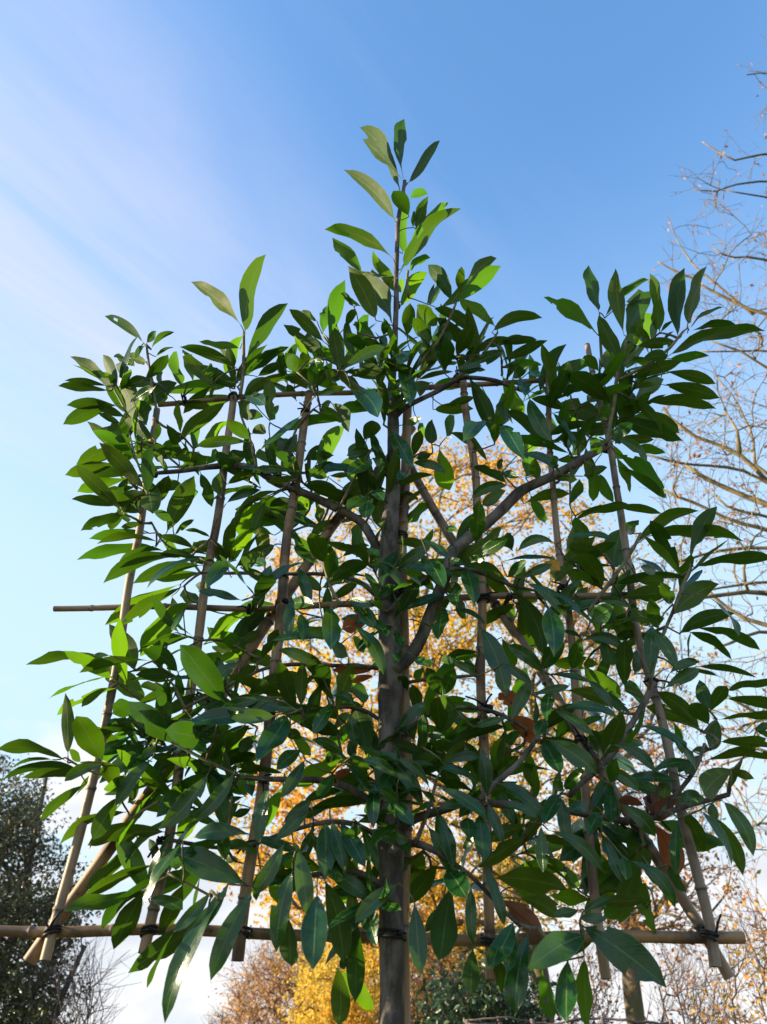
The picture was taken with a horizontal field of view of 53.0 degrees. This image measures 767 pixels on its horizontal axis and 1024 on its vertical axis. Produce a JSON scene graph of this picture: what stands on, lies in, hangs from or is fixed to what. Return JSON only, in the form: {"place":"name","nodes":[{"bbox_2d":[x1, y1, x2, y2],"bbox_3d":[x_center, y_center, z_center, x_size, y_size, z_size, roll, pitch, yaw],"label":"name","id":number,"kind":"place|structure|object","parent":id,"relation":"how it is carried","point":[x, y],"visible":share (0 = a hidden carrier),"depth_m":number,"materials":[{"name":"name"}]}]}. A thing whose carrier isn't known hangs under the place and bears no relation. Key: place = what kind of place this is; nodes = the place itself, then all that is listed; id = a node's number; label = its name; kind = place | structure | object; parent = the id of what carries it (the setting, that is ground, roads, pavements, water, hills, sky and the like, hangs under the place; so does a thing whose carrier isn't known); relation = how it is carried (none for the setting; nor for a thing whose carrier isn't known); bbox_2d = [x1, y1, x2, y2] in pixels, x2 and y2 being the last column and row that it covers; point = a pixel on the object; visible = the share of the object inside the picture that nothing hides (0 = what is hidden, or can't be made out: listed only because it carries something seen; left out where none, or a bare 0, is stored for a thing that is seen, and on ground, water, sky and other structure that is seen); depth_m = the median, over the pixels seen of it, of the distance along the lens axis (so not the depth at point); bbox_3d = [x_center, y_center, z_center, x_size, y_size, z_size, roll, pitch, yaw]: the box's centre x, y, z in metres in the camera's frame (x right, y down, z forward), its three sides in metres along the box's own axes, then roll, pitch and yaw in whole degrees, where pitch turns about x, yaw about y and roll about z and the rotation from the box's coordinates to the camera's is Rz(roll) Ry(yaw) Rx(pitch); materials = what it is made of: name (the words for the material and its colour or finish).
{"place":"outdoors","nodes":[
{"label":"outdoors","id":0,"kind":"place"},
{"bbox_2d":[199,1003,231,1023],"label":"tree","id":1,"kind":"object","parent":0,"point":[216,1015],"visible":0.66,"depth_m":71.67,"materials":[{"name":"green plant"}]},
{"bbox_2d":[0,0,766,1023],"label":"sky","id":2,"kind":"structure","parent":0,"point":[150,150],"materials":[{"name":"blue"}]},
{"label":"ground","id":3,"kind":"structure","parent":0,"visible":0},
{"bbox_2d":[0,753,101,1023],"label":"evergreen oak","id":4,"kind":"object","parent":3,"relation":"on","point":[21,906],"visible":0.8,"depth_m":8.34,"materials":[{"name":"green plant"}]},
{"bbox_2d":[16,938,141,1023],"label":"bare shrub","id":5,"kind":"object","parent":3,"relation":"on","point":[86,991],"visible":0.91,"depth_m":7.47,"materials":[{"name":"brown plant"}]},
{"bbox_2d":[207,919,377,1023],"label":"round tree","id":6,"kind":"object","parent":3,"relation":"on","point":[261,989],"visible":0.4,"depth_m":30.45,"materials":[{"name":"orange plant"}]},
{"bbox_2d":[272,924,422,1023],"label":"yellow tree","id":7,"kind":"object","parent":3,"relation":"on","point":[316,1012],"visible":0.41,"depth_m":19.80,"materials":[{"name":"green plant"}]},
{"bbox_2d":[0,119,766,1023],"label":"cherry laurel","id":8,"kind":"object","parent":3,"relation":"on","point":[386,843],"visible":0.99,"depth_m":1.45,"materials":[{"name":"green plant"}]},
{"bbox_2d":[0,301,745,1023],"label":"bamboo trellis","id":9,"kind":"object","parent":8,"relation":"attached to","point":[708,935],"visible":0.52,"depth_m":1.41,"materials":[{"name":"brown wood"}]},
{"bbox_2d":[498,689,515,706],"bbox_3d":[0.230,0.344,1.410,0.038,0.050,0.021,27,-43,-33],"label":"fallen leaf","id":10,"kind":"object","parent":8,"relation":"on","point":[508,698],"visible":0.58,"depth_m":1.41,"materials":[{"name":"brown plant"}]},
{"bbox_2d":[545,556,560,576],"bbox_3d":[0.338,0.110,1.528,0.030,0.043,0.020,27,-43,-33],"label":"fallen leaf","id":11,"kind":"object","parent":8,"relation":"on","point":[555,564],"visible":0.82,"depth_m":1.53,"materials":[{"name":"yellow plant"}]},
{"bbox_2d":[190,425,647,1022],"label":"oak tree","id":12,"kind":"object","parent":3,"relation":"on","point":[428,905],"visible":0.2,"depth_m":13.96,"materials":[{"name":"orange plant"}]},
{"bbox_2d":[367,907,492,1023],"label":"yellow tree","id":13,"kind":"object","parent":3,"relation":"on","point":[426,965],"visible":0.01,"depth_m":21.00,"materials":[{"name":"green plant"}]},
{"bbox_2d":[370,932,492,1023],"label":"bramble shrub","id":14,"kind":"object","parent":3,"relation":"on","point":[419,981],"visible":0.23,"depth_m":8.95,"materials":[{"name":"green plant"}]},
{"bbox_2d":[410,927,562,1023],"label":"laurel shrub","id":15,"kind":"object","parent":3,"relation":"on","point":[457,1003],"visible":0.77,"depth_m":6.73,"materials":[{"name":"green plant"}]},
{"bbox_2d":[465,1016,673,1023],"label":"woven fence","id":16,"kind":"object","parent":3,"relation":"on","point":[570,1021],"visible":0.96,"depth_m":5.83,"materials":[{"name":"brown wicker"}]},
{"bbox_2d":[536,944,634,1023],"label":"bramble shrub","id":17,"kind":"object","parent":3,"relation":"on","point":[602,983],"visible":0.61,"depth_m":7.94,"materials":[{"name":"brown plant"}]},
{"bbox_2d":[538,534,765,1023],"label":"bare tree","id":18,"kind":"object","parent":3,"relation":"on","point":[631,922],"visible":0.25,"depth_m":11.41,"materials":[{"name":"orange plant"}]},
{"bbox_2d":[628,919,753,1023],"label":"bramble shrub","id":19,"kind":"object","parent":3,"relation":"on","point":[671,973],"visible":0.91,"depth_m":6.70,"materials":[{"name":"brown plant"}]},
{"bbox_2d":[635,32,766,878],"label":"bare tree","id":20,"kind":"object","parent":3,"relation":"on","point":[758,470],"visible":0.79,"depth_m":8.91,"materials":[{"name":"brown plant"}]},
{"bbox_2d":[678,870,766,1023],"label":"bramble shrub","id":21,"kind":"object","parent":3,"relation":"on","point":[761,932],"visible":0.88,"depth_m":5.88,"materials":[{"name":"brown plant"}]}
]}

